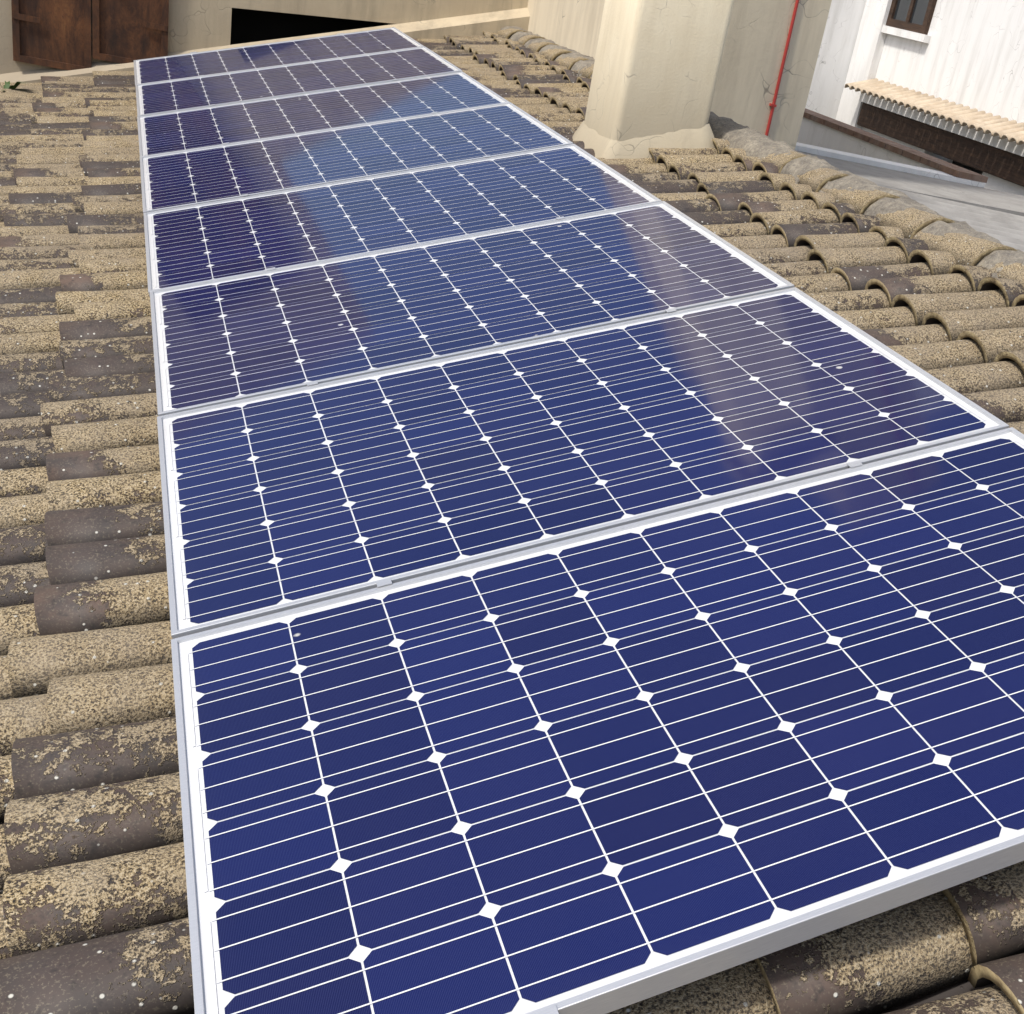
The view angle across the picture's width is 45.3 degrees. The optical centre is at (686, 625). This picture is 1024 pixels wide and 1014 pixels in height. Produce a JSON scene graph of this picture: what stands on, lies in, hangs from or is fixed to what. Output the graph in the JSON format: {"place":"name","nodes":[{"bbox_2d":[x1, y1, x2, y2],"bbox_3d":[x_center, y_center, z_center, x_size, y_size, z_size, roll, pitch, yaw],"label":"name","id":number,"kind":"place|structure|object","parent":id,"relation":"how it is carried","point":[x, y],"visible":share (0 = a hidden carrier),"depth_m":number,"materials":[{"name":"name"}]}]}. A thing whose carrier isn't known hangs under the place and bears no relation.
{"place":"outdoors","nodes":[
{"label":"outdoors","id":0,"kind":"place"},
{"bbox_2d":[805,0,1023,195],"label":"white house walls","id":1,"kind":"structure","parent":0,"point":[971,54],"depth_m":12.95,"materials":[{"name":"white paint"}]},
{"bbox_2d":[835,0,891,128],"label":"white house corner pilaster","id":2,"kind":"object","parent":1,"relation":"attached to","point":[867,50],"visible":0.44,"depth_m":14.28,"materials":[{"name":"white paint"}]},
{"bbox_2d":[882,25,930,43],"bbox_3d":[2.461,-6.712,13.665,0.077,0.077,1.010,0,30,-25],"label":"window sill","id":3,"kind":"structure","parent":1,"relation":"attached to","point":[920,37],"depth_m":13.55,"materials":[{"name":"white stone"}]},
{"bbox_2d":[886,0,936,34],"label":"window frame","id":4,"kind":"object","parent":1,"relation":"in","point":[924,27],"visible":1,"depth_m":13.53,"materials":[{"name":"brown wood"}]},
{"bbox_2d":[893,0,928,24],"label":"window glass","id":5,"kind":"object","parent":4,"relation":"in","point":[918,13],"visible":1,"depth_m":13.53,"materials":[{"name":"grey glass"}]},
{"bbox_2d":[857,102,1023,186],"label":"shutter","id":6,"kind":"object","parent":1,"relation":"attached to","point":[992,160],"depth_m":12.89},
{"bbox_2d":[859,93,1023,156],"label":"white house canopy fascia","id":7,"kind":"structure","parent":1,"relation":"attached to","point":[987,139],"depth_m":12.79,"materials":[{"name":"grey metal"}]},
{"bbox_2d":[844,78,1023,144],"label":"white house canopy tiles","id":8,"kind":"object","parent":7,"relation":"on","point":[984,121],"visible":1,"depth_m":12.69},
{"bbox_2d":[952,161,982,174],"bbox_3d":[3.970,-4.209,13.941,2.100,1.800,2.350,0,30,-25],"label":"white house porch interior","id":9,"kind":"object","parent":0,"point":[967,167],"depth_m":13.32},
{"label":"ground","id":10,"kind":"structure","parent":0,"visible":0},
{"bbox_2d":[0,0,529,82],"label":"wall","id":11,"kind":"structure","parent":10,"relation":"on","point":[198,25],"depth_m":8.25,"materials":[{"name":"beige paint"}]},
{"bbox_2d":[11,0,168,69],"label":"wooden shutters","id":12,"kind":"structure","parent":11,"relation":"in","point":[52,33],"depth_m":7.84,"materials":[{"name":"brown wood"}]},
{"bbox_2d":[230,8,387,44],"bbox_3d":[-2.797,-4.173,8.858,1.720,1.400,0.020,0,30,-25],"label":"wall opening","id":13,"kind":"object","parent":11,"relation":"in","point":[248,25],"depth_m":8.69,"materials":[{"name":"black"}]},
{"bbox_2d":[527,0,831,148],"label":"wall","id":14,"kind":"structure","parent":10,"relation":"on","point":[752,55],"depth_m":6.36,"materials":[{"name":"beige paint"}]},
{"bbox_2d":[765,0,798,135],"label":"pipe","id":15,"kind":"object","parent":14,"relation":"attached to","point":[773,104],"visible":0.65,"depth_m":6.34,"materials":[{"name":"red metal"}]},
{"bbox_2d":[797,151,1023,215],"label":"concrete roof slab","id":16,"kind":"structure","parent":10,"relation":"on","point":[1005,202],"depth_m":7.44,"materials":[{"name":"grey concrete"}]},
{"bbox_2d":[795,117,984,187],"bbox_3d":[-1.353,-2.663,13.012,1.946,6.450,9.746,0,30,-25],"label":"terrace parapet","id":17,"kind":"structure","parent":16,"relation":"on","point":[814,137],"depth_m":8.76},
{"bbox_2d":[803,108,987,182],"bbox_3d":[0.124,-5.480,11.932,0.250,0.038,9.787,0,30,-25],"label":"wall coping","id":18,"kind":"object","parent":17,"relation":"on","point":[918,156],"visible":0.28,"depth_m":8.77,"materials":[{"name":"brown stone"}]},
{"bbox_3d":[2.007,2.407,5.097,2.560,6.340,8.300,0,30,-25],"label":"low roof","id":19,"kind":"object","parent":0,"visible":0},
{"bbox_2d":[878,185,1023,251],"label":"roof fibre cement sheets","id":20,"kind":"object","parent":19,"relation":"on","point":[1004,228],"visible":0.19,"depth_m":6.49,"materials":[{"name":"grey concrete"}]},
{"bbox_2d":[498,26,1023,289],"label":"ridge tiles","id":21,"kind":"object","parent":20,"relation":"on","point":[751,142],"visible":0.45,"depth_m":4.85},
{"bbox_3d":[-1.788,-1.066,4.222,5.050,0.148,10.220,-14,35,-16],"label":"roof deck","id":22,"kind":"object","parent":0,"visible":0},
{"bbox_2d":[0,31,1023,1013],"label":"arabic roof tiles","id":23,"kind":"object","parent":22,"relation":"on","point":[93,901],"visible":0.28,"depth_m":2.61,"materials":[{"name":"ceramic"}]},
{"bbox_2d":[0,81,24,90],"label":"weed","id":24,"kind":"object","parent":23,"relation":"on","point":[7,85],"visible":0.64,"depth_m":7.49,"materials":[{"name":"green plant"}]},
{"bbox_2d":[190,33,862,1013],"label":"clamps","id":25,"kind":"object","parent":23,"relation":"on","point":[550,1009],"visible":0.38,"depth_m":2.24,"materials":[{"name":"metal"}]},
{"bbox_2d":[133,27,423,85],"bbox_3d":[-2.519,-3.492,7.396,1.650,0.035,1.000,-16,36,-16],"label":"solar panel","id":26,"kind":"object","parent":25,"relation":"attached to","point":[196,64],"visible":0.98,"depth_m":7.38,"materials":[{"name":"glass"}]},
{"bbox_2d":[136,46,461,115],"bbox_3d":[-2.145,-2.983,6.605,1.650,0.035,1.000,-16,36,-16],"label":"solar panel","id":27,"kind":"object","parent":25,"relation":"attached to","point":[250,85],"visible":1,"depth_m":6.57,"materials":[{"name":"glass"}]},
{"bbox_2d":[137,72,508,156],"bbox_3d":[-1.776,-2.472,5.816,1.650,0.037,1.000,-16,36,-16],"label":"solar panel","id":28,"kind":"object","parent":25,"relation":"attached to","point":[181,130],"visible":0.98,"depth_m":5.79,"materials":[{"name":"glass"}]},
{"bbox_2d":[140,102,572,213],"bbox_3d":[-1.403,-1.963,5.023,1.650,0.036,1.000,-16,36,-16],"label":"solar panel","id":29,"kind":"object","parent":25,"relation":"attached to","point":[170,180],"visible":0.99,"depth_m":4.98,"materials":[{"name":"glass"}]},
{"bbox_2d":[144,144,660,295],"bbox_3d":[-1.032,-1.453,4.234,1.650,0.035,1.000,-16,36,-16],"label":"solar panel","id":30,"kind":"object","parent":25,"relation":"attached to","point":[208,241],"visible":0.99,"depth_m":4.18,"materials":[{"name":"glass"}]},
{"bbox_2d":[150,201,793,415],"bbox_3d":[-0.656,-0.946,3.443,1.650,0.036,1.000,-16,36,-16],"label":"solar panel","id":31,"kind":"object","parent":25,"relation":"attached to","point":[225,340],"visible":0.98,"depth_m":3.37,"materials":[{"name":"glass"}]},
{"bbox_2d":[157,287,1008,638],"bbox_3d":[-0.286,-0.435,2.652,1.650,0.037,1.000,-16,36,-16],"label":"solar panel","id":32,"kind":"object","parent":25,"relation":"attached to","point":[281,501],"visible":0.99,"depth_m":2.55,"materials":[{"name":"glass"}]},
{"bbox_2d":[171,427,1023,1013],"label":"solar panel","id":33,"kind":"object","parent":25,"relation":"attached to","point":[609,769],"visible":1,"depth_m":1.71,"materials":[{"name":"glass"}]},
{"bbox_2d":[572,121,715,158],"bbox_3d":[-0.208,-2.214,5.517,0.540,0.314,0.540,0,30,-25],"label":"chimney foot mortar","id":34,"kind":"object","parent":23,"relation":"on","point":[608,148],"visible":0.48,"depth_m":5.33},
{"bbox_2d":[584,0,733,140],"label":"chimney","id":35,"kind":"object","parent":23,"relation":"on","point":[657,63],"depth_m":5.20,"materials":[{"name":"beige paint"}]}
]}

